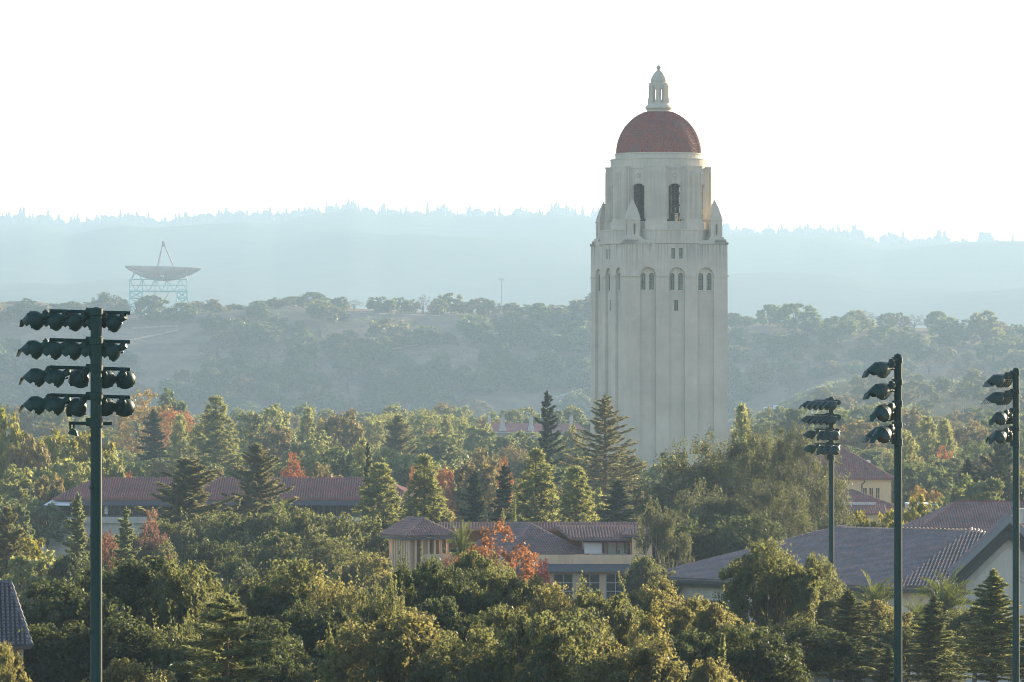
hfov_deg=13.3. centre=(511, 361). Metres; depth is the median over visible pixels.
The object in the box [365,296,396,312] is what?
oak tree
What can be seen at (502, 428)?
mansion
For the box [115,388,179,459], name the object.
maple tree
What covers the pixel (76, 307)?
hillside tree
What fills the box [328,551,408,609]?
oak tree
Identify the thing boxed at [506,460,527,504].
stone pine
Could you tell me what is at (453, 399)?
hillside tree
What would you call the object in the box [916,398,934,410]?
hillside tree
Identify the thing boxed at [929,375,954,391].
hillside tree
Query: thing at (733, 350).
hillside tree
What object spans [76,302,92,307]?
oak tree
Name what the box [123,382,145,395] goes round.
hillside tree
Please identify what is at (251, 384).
hillside tree
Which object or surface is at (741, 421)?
pine tree
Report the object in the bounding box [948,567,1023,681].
hemlock tree
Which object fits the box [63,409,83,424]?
round tree
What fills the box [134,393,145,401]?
hillside tree
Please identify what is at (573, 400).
hillside tree
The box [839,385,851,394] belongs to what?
hillside tree
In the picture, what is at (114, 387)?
hillside tree
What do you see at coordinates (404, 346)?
dirt path
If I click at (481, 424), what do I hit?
round tree
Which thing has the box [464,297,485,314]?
oak tree
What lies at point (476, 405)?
hillside tree
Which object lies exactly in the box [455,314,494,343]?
hillside tree
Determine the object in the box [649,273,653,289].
window
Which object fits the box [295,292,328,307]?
oak tree
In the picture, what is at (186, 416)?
maple tree
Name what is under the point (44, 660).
oak tree
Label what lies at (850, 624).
hemlock tree
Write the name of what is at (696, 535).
oak tree
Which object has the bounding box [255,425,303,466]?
round tree
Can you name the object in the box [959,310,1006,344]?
hillside tree
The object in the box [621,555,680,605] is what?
oak tree
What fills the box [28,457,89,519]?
round tree
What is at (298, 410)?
round tree
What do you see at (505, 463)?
maple tree
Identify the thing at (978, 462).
round tree
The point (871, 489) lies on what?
window
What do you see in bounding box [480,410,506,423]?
round tree
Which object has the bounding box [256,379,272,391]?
hillside tree
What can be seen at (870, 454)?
round tree
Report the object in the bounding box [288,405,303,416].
hillside tree
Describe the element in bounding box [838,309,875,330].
hillside tree
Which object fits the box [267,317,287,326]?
hillside tree
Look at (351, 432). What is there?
round tree
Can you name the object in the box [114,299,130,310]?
oak tree
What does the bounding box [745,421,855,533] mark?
eucalyptus tree
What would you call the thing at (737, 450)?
eucalyptus tree
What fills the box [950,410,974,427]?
round tree
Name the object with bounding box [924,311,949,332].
oak tree
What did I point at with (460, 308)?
oak tree
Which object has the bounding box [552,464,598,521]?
pine tree
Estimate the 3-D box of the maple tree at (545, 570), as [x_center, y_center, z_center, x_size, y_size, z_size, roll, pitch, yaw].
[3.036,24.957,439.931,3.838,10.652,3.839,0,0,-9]
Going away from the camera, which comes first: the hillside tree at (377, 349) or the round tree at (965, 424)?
the round tree at (965, 424)
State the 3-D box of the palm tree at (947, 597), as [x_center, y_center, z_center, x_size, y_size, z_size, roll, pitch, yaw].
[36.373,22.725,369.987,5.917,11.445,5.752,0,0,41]
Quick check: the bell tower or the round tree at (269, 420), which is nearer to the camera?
the bell tower
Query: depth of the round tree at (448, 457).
979.92 m
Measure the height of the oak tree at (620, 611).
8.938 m
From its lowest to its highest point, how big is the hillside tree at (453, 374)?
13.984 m
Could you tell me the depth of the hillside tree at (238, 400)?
3035.42 m
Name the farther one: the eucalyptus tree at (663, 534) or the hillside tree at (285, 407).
the hillside tree at (285, 407)
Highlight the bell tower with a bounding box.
[590,65,728,513]
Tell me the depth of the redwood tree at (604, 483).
699.15 m
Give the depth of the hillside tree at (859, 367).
3092.72 m
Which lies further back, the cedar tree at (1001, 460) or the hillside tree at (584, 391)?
the hillside tree at (584, 391)
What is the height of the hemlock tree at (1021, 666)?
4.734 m
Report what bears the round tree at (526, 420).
on the ground
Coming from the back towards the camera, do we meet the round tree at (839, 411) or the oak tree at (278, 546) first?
the round tree at (839, 411)
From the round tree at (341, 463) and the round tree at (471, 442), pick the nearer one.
the round tree at (341, 463)
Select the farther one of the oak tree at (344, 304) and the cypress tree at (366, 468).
the oak tree at (344, 304)
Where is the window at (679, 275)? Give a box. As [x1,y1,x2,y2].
[678,273,681,289]
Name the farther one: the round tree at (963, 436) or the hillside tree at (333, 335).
the hillside tree at (333, 335)
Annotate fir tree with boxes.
[61,492,89,568]
[110,506,142,576]
[135,408,170,476]
[450,470,487,552]
[485,464,519,521]
[523,390,565,519]
[591,479,641,554]
[956,457,983,495]
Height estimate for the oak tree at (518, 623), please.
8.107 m
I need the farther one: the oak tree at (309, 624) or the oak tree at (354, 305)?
the oak tree at (354, 305)
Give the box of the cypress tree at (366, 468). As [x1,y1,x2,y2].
[361,442,372,533]
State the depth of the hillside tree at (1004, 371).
2666.72 m
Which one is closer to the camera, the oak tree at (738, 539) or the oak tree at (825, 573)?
the oak tree at (825, 573)
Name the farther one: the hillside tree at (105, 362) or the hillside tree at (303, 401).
the hillside tree at (105, 362)
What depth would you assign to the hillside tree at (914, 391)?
2287.76 m
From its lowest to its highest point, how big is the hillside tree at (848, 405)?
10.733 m
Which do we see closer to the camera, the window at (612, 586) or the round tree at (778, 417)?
the window at (612, 586)
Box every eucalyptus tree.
[629,434,764,554]
[633,494,694,569]
[671,477,770,558]
[692,423,813,531]
[739,474,817,538]
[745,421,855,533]
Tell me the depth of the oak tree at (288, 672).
194.31 m
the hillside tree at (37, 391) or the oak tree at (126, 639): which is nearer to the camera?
the oak tree at (126, 639)
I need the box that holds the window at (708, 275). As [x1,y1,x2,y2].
[707,273,710,289]
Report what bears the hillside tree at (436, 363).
on the ground
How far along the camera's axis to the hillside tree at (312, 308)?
3248.96 m
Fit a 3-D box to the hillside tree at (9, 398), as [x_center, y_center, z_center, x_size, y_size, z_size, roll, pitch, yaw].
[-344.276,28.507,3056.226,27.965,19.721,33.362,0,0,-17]
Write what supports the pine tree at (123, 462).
on the ground
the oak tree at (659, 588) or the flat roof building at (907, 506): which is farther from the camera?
the flat roof building at (907, 506)
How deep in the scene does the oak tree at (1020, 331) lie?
3312.72 m
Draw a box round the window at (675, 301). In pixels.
[674,300,677,310]
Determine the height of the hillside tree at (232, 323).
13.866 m
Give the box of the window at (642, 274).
[641,273,644,288]
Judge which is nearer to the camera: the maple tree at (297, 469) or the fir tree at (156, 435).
the maple tree at (297, 469)
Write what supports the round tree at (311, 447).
on the ground
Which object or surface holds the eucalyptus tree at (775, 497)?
on the ground
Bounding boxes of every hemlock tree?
[805,589,893,681]
[902,594,975,681]
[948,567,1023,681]
[1001,629,1023,681]
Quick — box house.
[0,580,33,671]
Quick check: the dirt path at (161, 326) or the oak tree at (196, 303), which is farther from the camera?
the oak tree at (196, 303)
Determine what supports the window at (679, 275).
in the bell tower
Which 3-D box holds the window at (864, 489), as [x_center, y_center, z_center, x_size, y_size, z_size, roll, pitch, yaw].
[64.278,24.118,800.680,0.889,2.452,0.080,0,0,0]
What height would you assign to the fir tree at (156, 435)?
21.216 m
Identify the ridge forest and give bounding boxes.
[0,198,1013,244]
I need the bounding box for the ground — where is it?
[0,209,1023,681]
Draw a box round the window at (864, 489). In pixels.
[862,487,866,493]
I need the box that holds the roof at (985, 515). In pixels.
[902,500,1023,535]
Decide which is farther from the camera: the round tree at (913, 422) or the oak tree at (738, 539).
the round tree at (913, 422)
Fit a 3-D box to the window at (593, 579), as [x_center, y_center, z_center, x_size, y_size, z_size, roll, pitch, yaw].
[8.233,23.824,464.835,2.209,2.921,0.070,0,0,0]
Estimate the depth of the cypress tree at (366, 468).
599.82 m
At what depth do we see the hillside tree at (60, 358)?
3153.16 m
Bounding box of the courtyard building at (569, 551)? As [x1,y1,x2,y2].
[405,521,651,629]
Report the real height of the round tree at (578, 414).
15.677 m
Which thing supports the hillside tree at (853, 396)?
on the ground
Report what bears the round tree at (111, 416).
on the ground
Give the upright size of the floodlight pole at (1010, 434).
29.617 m
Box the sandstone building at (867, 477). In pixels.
[773,442,893,502]
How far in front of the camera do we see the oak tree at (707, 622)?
230.49 m
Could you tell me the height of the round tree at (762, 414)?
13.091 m
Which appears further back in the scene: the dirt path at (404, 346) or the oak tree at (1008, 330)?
the oak tree at (1008, 330)
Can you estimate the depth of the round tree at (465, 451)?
1072.96 m
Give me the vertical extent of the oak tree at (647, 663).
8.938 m
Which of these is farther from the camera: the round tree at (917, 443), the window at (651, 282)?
the round tree at (917, 443)
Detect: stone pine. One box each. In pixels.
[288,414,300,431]
[359,414,388,454]
[369,411,412,442]
[406,407,443,447]
[440,414,470,453]
[491,442,528,484]
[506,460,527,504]
[861,447,893,471]
[953,436,996,466]
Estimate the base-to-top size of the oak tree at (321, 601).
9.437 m
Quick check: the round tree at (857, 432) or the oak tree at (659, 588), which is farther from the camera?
the round tree at (857, 432)
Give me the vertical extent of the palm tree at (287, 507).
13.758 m
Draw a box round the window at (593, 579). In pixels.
[579,573,599,597]
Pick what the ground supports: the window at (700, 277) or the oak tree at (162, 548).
the oak tree at (162, 548)
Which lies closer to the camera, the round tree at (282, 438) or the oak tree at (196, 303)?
the round tree at (282, 438)
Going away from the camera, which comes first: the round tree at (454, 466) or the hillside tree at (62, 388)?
the round tree at (454, 466)
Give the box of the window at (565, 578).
[553,573,573,600]
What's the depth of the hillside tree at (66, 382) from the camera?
3105.87 m
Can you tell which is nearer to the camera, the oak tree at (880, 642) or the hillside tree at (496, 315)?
the oak tree at (880, 642)
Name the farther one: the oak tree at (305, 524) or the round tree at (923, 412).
the round tree at (923, 412)
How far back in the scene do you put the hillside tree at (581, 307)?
3274.91 m
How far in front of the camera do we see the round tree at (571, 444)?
1199.02 m
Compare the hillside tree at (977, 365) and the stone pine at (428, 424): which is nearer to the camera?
the stone pine at (428, 424)
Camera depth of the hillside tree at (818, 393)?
2300.30 m
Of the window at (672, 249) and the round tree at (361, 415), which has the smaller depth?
the window at (672, 249)
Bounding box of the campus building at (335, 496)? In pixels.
[45,477,417,565]
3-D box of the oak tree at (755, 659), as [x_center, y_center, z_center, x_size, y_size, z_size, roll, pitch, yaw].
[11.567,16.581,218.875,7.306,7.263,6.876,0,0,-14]
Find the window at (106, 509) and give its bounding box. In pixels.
[104,505,107,513]
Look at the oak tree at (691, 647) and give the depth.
216.02 m
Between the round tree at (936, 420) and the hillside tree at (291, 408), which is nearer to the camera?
the round tree at (936, 420)
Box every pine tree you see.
[117,457,128,474]
[166,413,190,467]
[180,395,245,469]
[183,423,209,463]
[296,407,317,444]
[348,437,372,476]
[352,462,404,556]
[398,453,457,554]
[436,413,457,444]
[500,447,561,521]
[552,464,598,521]
[610,457,659,518]
[726,402,754,484]
[733,408,758,431]
[888,429,924,511]
[912,415,942,461]
[928,418,958,459]
[944,413,953,420]
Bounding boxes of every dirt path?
[130,330,177,339]
[132,325,178,328]
[357,312,439,315]
[393,344,417,348]
[556,387,589,396]
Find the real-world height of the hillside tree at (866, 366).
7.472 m
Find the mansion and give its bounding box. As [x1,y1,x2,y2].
[488,415,583,458]
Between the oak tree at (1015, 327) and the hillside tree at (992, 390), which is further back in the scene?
the oak tree at (1015, 327)
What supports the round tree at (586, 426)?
on the ground
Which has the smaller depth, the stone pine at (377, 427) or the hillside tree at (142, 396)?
the stone pine at (377, 427)
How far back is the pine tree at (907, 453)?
844.00 m
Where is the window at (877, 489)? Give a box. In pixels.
[875,487,879,498]
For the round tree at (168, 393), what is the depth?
1178.35 m
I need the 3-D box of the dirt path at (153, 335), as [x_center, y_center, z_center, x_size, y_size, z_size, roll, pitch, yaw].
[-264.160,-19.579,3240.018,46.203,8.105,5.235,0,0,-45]
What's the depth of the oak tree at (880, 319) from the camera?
3366.00 m
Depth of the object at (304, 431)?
1079.32 m
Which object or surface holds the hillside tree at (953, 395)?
on the ground
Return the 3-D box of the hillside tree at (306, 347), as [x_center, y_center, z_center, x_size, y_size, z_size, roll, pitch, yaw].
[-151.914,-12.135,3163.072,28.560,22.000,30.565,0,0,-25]
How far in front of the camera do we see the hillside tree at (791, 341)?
3212.81 m
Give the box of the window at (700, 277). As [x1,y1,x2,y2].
[698,273,702,289]
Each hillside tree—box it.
[0,307,16,319]
[0,337,22,353]
[0,344,18,374]
[0,389,33,413]
[6,298,45,320]
[13,341,30,357]
[13,370,26,381]
[17,389,33,396]
[24,359,34,368]
[29,382,46,386]
[32,387,50,397]
[33,356,63,370]
[39,303,67,313]
[41,354,63,362]
[45,383,72,393]
[63,375,69,384]
[64,374,111,394]
[66,355,103,365]
[69,303,89,313]
[73,397,89,413]
[93,295,133,319]
[102,358,114,366]
[105,343,126,360]
[108,383,125,393]
[110,359,129,367]
[110,389,136,401]
[120,351,137,363]
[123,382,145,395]
[130,363,147,377]
[134,295,169,321]
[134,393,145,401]
[141,387,155,395]
[144,378,198,408]
[165,302,197,320]
[171,369,189,379]
[191,367,228,391]
[195,391,214,402]
[196,312,227,330]
[200,357,234,376]
[204,397,226,407]
[211,386,231,399]
[219,392,246,409]
[221,317,245,333]
[225,373,259,391]
[232,401,263,414]
[235,314,249,324]
[237,321,283,347]
[244,300,271,319]
[254,383,287,403]
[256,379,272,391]
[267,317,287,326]
[270,322,288,336]
[277,405,291,415]
[280,397,299,406]
[283,330,319,358]
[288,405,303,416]
[289,320,307,332]
[296,399,313,406]
[297,330,317,342]
[303,299,340,323]
[306,317,333,335]
[314,394,348,412]
[319,338,344,350]
[325,343,354,358]
[326,333,343,341]
[334,307,350,318]
[338,329,357,342]
[356,335,400,364]
[357,400,381,414]
[364,317,415,345]
[380,400,408,413]
[408,404,428,414]
[411,325,442,344]
[422,389,469,409]
[424,355,453,377]
[438,331,456,343]
[446,364,472,382]
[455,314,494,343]
[467,399,492,418]
[477,342,513,364]
[484,306,505,318]
[503,310,522,321]
[525,303,551,319]
[528,329,562,351]
[555,389,589,416]
[556,315,587,335]
[566,293,590,321]
[577,388,589,401]
[728,328,747,345]
[728,345,749,362]
[728,398,737,417]
[730,322,749,331]
[768,303,823,332]
[777,329,815,348]
[809,386,835,399]
[810,320,823,334]
[814,349,835,362]
[817,315,859,346]
[819,360,841,375]
[827,395,856,413]
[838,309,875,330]
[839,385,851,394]
[842,361,863,373]
[848,374,868,386]
[849,384,865,395]
[850,394,863,404]
[860,363,871,371]
[864,396,883,404]
[865,375,886,386]
[866,324,914,348]
[872,347,893,359]
[879,375,893,382]
[888,392,917,406]
[890,351,914,360]
[893,368,913,379]
[902,358,919,371]
[902,379,920,391]
[903,337,937,360]
[903,388,921,398]
[910,333,924,339]
[910,373,925,382]
[915,381,936,395]
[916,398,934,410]
[928,316,970,345]
[928,392,943,403]
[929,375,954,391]
[932,346,956,362]
[949,390,961,398]
[955,368,988,387]
[955,379,988,399]
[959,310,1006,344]
[960,407,974,415]
[961,360,991,376]
[962,358,981,366]
[972,337,1015,361]
[978,386,1023,412]
[998,368,1021,382]
[1002,349,1023,369]
[1006,336,1023,354]
[1019,368,1023,380]
[1019,402,1023,413]
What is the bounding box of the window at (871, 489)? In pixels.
[869,487,873,495]
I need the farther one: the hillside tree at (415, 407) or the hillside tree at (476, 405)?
the hillside tree at (415, 407)
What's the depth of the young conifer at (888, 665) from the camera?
269.52 m
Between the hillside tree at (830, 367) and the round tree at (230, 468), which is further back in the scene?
the hillside tree at (830, 367)
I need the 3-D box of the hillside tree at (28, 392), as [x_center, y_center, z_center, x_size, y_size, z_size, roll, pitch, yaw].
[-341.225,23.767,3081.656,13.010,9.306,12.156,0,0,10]
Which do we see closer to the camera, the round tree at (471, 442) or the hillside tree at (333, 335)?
the round tree at (471, 442)
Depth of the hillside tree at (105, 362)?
3141.83 m
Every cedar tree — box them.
[168,593,279,681]
[974,441,1023,500]
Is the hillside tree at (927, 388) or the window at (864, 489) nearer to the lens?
the window at (864, 489)
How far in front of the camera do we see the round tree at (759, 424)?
1371.89 m
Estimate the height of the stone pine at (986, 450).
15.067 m
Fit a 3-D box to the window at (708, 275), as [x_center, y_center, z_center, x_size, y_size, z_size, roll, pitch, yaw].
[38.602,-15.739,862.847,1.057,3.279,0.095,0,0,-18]
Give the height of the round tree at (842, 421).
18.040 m
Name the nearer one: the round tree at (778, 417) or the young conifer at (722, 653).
the young conifer at (722, 653)
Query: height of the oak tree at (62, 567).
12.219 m
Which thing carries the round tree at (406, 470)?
on the ground
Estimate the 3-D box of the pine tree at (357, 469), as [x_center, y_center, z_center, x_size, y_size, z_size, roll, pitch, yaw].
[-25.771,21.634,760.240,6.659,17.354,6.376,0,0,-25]
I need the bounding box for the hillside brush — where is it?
[0,303,1012,429]
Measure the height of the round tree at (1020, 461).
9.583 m
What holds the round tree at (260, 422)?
on the ground
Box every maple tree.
[102,528,120,572]
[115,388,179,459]
[131,508,171,572]
[155,407,195,453]
[278,452,308,476]
[406,466,420,502]
[433,465,455,520]
[441,551,458,570]
[456,519,539,590]
[496,455,514,520]
[532,558,558,612]
[930,445,953,467]
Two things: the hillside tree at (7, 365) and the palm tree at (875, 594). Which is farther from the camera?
the hillside tree at (7, 365)
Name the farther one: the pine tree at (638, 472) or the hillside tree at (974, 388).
the hillside tree at (974, 388)
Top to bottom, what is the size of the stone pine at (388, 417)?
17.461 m
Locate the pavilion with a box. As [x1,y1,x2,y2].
[379,516,456,571]
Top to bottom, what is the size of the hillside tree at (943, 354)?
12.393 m
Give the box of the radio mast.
[499,278,503,313]
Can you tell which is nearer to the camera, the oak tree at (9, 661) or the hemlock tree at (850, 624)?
the oak tree at (9, 661)
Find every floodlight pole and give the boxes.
[16,307,135,681]
[798,397,840,681]
[862,353,902,681]
[981,368,1019,681]
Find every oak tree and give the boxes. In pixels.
[0,640,31,681]
[10,622,78,681]
[19,576,128,638]
[23,597,169,681]
[45,552,105,591]
[61,301,78,308]
[65,554,240,657]
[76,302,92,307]
[79,536,116,571]
[80,657,176,681]
[90,292,116,310]
[103,531,179,570]
[111,295,127,305]
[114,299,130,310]
[134,605,215,681]
[136,558,239,672]
[138,507,199,569]
[172,578,250,675]
[176,537,259,597]
[181,616,318,681]
[189,301,203,311]
[189,511,250,547]
[198,299,227,312]
[203,497,294,574]
[218,530,306,618]
[222,556,349,647]
[223,303,246,309]
[232,636,314,681]
[248,300,267,307]
[265,297,289,307]
[271,585,365,681]
[279,506,356,560]
[279,531,392,588]
[282,296,307,306]
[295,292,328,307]
[298,561,373,674]
[305,607,455,681]
[319,511,388,563]
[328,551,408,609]
[331,296,350,309]
[343,564,414,681]
[347,299,363,308]
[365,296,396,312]
[382,546,430,614]
[388,556,477,633]
[392,297,410,312]
[392,595,493,676]
[404,299,420,311]
[405,626,511,681]
[410,294,434,313]
[426,298,448,314]
[437,292,463,313]
[447,550,529,624]
[452,301,473,313]
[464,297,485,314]
[465,564,555,632]
[473,602,555,681]
[475,299,502,314]
[480,609,602,681]
[502,302,523,313]
[513,580,597,653]
[514,304,531,314]
[525,605,620,674]
[545,304,568,314]
[570,614,689,681]
[573,570,647,674]
[611,574,685,624]
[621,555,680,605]
[623,593,719,651]
[626,626,731,681]
[629,509,733,570]
[685,602,754,681]
[687,657,745,681]
[690,512,788,562]
[690,623,818,681]
[709,535,822,631]
[728,312,743,325]
[735,316,752,324]
[744,317,758,324]
[755,304,776,324]
[755,613,867,674]
[767,580,849,681]
[798,551,846,681]
[802,636,905,681]
[853,599,918,678]
[870,615,946,681]
[875,313,895,325]
[888,312,910,328]
[900,314,929,330]
[907,641,989,681]
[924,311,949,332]
[942,605,1019,681]
[996,321,1012,334]
[1005,324,1023,334]
[1017,326,1023,337]
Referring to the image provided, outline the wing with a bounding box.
[808,489,893,527]
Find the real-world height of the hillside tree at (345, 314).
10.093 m
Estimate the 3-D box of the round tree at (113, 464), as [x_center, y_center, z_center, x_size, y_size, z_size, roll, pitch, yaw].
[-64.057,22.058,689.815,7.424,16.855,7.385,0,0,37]
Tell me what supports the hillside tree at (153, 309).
on the ground
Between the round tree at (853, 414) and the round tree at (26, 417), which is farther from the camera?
the round tree at (853, 414)
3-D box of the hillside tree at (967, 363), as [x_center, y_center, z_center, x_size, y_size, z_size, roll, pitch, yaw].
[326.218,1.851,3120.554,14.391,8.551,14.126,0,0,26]
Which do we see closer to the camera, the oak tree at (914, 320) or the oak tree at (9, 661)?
the oak tree at (9, 661)
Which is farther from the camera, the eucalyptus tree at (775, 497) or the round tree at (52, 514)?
the round tree at (52, 514)
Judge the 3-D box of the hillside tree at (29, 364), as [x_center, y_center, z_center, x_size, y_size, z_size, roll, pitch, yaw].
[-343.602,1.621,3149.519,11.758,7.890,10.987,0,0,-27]
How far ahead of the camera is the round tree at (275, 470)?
821.33 m
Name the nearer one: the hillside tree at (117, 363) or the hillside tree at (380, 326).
the hillside tree at (117, 363)
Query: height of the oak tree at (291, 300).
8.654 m
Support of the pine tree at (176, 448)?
on the ground
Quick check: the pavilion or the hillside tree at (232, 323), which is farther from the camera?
the hillside tree at (232, 323)
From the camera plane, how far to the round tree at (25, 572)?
438.98 m
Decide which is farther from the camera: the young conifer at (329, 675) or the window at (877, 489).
the window at (877, 489)
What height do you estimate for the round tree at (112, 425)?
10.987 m
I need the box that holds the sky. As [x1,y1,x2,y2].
[0,0,1023,241]
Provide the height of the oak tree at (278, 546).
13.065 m
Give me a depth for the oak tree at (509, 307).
3316.41 m
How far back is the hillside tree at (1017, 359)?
3103.94 m
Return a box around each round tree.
[0,402,11,432]
[0,407,36,480]
[0,464,53,523]
[0,494,71,558]
[0,495,35,551]
[0,505,30,594]
[0,549,55,619]
[1,431,52,493]
[3,533,50,587]
[8,405,33,433]
[15,428,84,484]
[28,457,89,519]
[30,409,50,431]
[30,472,64,550]
[31,421,65,437]
[34,435,52,444]
[40,407,73,433]
[52,429,125,479]
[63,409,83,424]
[75,415,89,432]
[87,450,125,479]
[102,412,117,429]
[102,427,118,441]
[102,434,124,452]
[105,417,131,431]
[114,418,143,438]
[116,450,141,463]
[124,457,169,476]
[125,433,144,453]
[133,450,169,466]
[145,460,178,476]
[154,386,190,443]
[190,414,209,425]
[194,465,224,476]
[203,462,227,476]
[222,462,255,476]
[225,407,245,430]
[234,403,298,460]
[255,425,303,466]
[268,408,291,429]
[268,459,291,476]
[280,453,334,476]
[281,430,348,470]
[292,402,317,423]
[308,462,342,476]
[312,408,335,424]
[314,408,364,461]
[317,445,371,476]
[350,453,406,486]
[355,411,373,424]
[375,402,412,429]
[377,446,417,487]
[381,459,444,488]
[406,430,470,469]
[407,409,424,431]
[418,409,438,431]
[421,461,461,520]
[432,402,460,426]
[440,450,467,465]
[441,405,473,424]
[445,458,498,521]
[458,420,477,438]
[462,423,496,453]
[462,449,478,457]
[463,446,502,515]
[465,415,481,425]
[473,417,505,435]
[475,429,540,473]
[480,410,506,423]
[499,409,523,421]
[506,406,535,422]
[511,461,569,504]
[518,431,559,450]
[522,412,541,422]
[541,410,565,422]
[551,436,577,455]
[551,445,589,465]
[555,452,582,467]
[556,454,600,499]
[561,405,585,423]
[561,423,581,454]
[566,418,589,442]
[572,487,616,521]
[580,456,633,492]
[640,455,684,502]
[675,463,700,509]
[752,418,779,443]
[755,406,776,427]
[764,406,798,428]
[768,430,777,450]
[771,407,814,444]
[812,410,854,444]
[815,407,846,418]
[828,419,889,459]
[834,408,856,417]
[844,445,885,470]
[847,509,867,526]
[848,404,880,426]
[858,416,903,453]
[859,401,879,415]
[860,508,907,527]
[884,459,956,507]
[889,494,933,524]
[893,405,929,442]
[902,453,924,491]
[905,435,926,454]
[908,404,933,419]
[910,484,941,501]
[919,454,963,490]
[920,416,939,426]
[927,494,946,510]
[935,417,965,432]
[942,420,998,459]
[942,487,968,506]
[949,472,1004,503]
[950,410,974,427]
[953,421,983,432]
[953,454,1012,492]
[971,415,1023,456]
[973,406,995,422]
[1001,469,1023,500]
[1007,451,1023,467]
[1012,446,1023,468]
[1019,414,1023,424]
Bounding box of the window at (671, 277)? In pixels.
[669,273,673,289]
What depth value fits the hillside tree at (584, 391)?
3109.45 m
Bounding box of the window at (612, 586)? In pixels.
[605,573,624,600]
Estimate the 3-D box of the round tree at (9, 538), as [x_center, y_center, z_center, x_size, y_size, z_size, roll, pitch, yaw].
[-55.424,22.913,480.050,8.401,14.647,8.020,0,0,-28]
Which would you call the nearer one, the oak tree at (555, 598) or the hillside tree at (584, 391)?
the oak tree at (555, 598)
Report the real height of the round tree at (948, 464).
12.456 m
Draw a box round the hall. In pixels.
[645,513,1023,681]
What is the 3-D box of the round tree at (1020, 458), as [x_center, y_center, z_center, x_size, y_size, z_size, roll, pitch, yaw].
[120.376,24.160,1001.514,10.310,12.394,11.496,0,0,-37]
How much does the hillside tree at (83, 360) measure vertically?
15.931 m
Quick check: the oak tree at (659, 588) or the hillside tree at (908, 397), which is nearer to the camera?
the oak tree at (659, 588)
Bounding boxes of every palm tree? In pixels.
[263,497,292,520]
[446,518,475,564]
[852,569,893,681]
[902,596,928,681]
[911,565,975,681]
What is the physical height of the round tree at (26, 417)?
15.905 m
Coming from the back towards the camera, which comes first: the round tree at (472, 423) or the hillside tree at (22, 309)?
the hillside tree at (22, 309)
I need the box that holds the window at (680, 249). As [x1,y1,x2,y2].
[679,248,681,257]
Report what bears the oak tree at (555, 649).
on the ground
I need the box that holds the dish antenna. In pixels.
[125,241,200,314]
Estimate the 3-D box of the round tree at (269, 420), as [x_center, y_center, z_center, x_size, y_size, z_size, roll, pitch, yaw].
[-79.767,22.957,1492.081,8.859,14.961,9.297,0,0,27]
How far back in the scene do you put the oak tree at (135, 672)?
185.05 m
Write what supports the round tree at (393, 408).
on the ground
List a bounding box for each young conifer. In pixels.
[321,623,336,681]
[512,495,516,521]
[718,633,730,681]
[868,646,910,681]
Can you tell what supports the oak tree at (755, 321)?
on the ground
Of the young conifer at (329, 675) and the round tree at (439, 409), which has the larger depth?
the round tree at (439, 409)
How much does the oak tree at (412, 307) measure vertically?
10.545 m
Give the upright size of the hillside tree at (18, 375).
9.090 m
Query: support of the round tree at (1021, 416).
on the ground
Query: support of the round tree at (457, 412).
on the ground
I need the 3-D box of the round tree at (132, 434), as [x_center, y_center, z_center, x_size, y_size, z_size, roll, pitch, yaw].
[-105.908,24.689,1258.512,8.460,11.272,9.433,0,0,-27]
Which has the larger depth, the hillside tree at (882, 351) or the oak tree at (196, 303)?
the oak tree at (196, 303)
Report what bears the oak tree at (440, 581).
on the ground
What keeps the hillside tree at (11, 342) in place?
on the ground
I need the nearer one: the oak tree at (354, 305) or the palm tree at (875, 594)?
the palm tree at (875, 594)
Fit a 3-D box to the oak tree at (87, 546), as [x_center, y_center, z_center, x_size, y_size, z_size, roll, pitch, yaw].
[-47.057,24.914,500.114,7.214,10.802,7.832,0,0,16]
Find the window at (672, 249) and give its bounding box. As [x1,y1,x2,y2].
[671,248,673,257]
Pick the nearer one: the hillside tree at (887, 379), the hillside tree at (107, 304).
the hillside tree at (887, 379)
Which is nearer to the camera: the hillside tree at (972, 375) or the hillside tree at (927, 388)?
the hillside tree at (927, 388)
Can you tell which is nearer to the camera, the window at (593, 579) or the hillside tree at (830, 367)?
the window at (593, 579)
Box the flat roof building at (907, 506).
[905,502,935,514]
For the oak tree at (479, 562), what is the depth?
261.31 m
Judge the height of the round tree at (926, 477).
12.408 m
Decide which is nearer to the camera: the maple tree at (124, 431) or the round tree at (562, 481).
the round tree at (562, 481)
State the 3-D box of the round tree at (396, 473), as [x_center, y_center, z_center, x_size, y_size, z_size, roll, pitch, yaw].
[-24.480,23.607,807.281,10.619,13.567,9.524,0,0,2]
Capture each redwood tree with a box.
[135,456,243,531]
[219,442,298,532]
[375,414,418,464]
[545,394,666,520]
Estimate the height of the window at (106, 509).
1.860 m
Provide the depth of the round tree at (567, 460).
836.16 m
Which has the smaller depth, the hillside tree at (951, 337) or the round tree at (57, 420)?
the round tree at (57, 420)
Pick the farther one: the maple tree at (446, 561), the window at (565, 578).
the window at (565, 578)
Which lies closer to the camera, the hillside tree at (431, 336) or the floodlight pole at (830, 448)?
the floodlight pole at (830, 448)
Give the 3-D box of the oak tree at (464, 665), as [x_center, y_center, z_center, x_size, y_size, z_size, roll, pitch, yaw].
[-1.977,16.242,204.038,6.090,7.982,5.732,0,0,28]
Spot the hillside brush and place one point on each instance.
(783, 402)
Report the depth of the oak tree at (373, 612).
231.17 m
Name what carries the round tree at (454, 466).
on the ground
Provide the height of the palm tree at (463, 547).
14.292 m
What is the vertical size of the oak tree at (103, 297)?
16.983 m
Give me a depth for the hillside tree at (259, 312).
3260.30 m

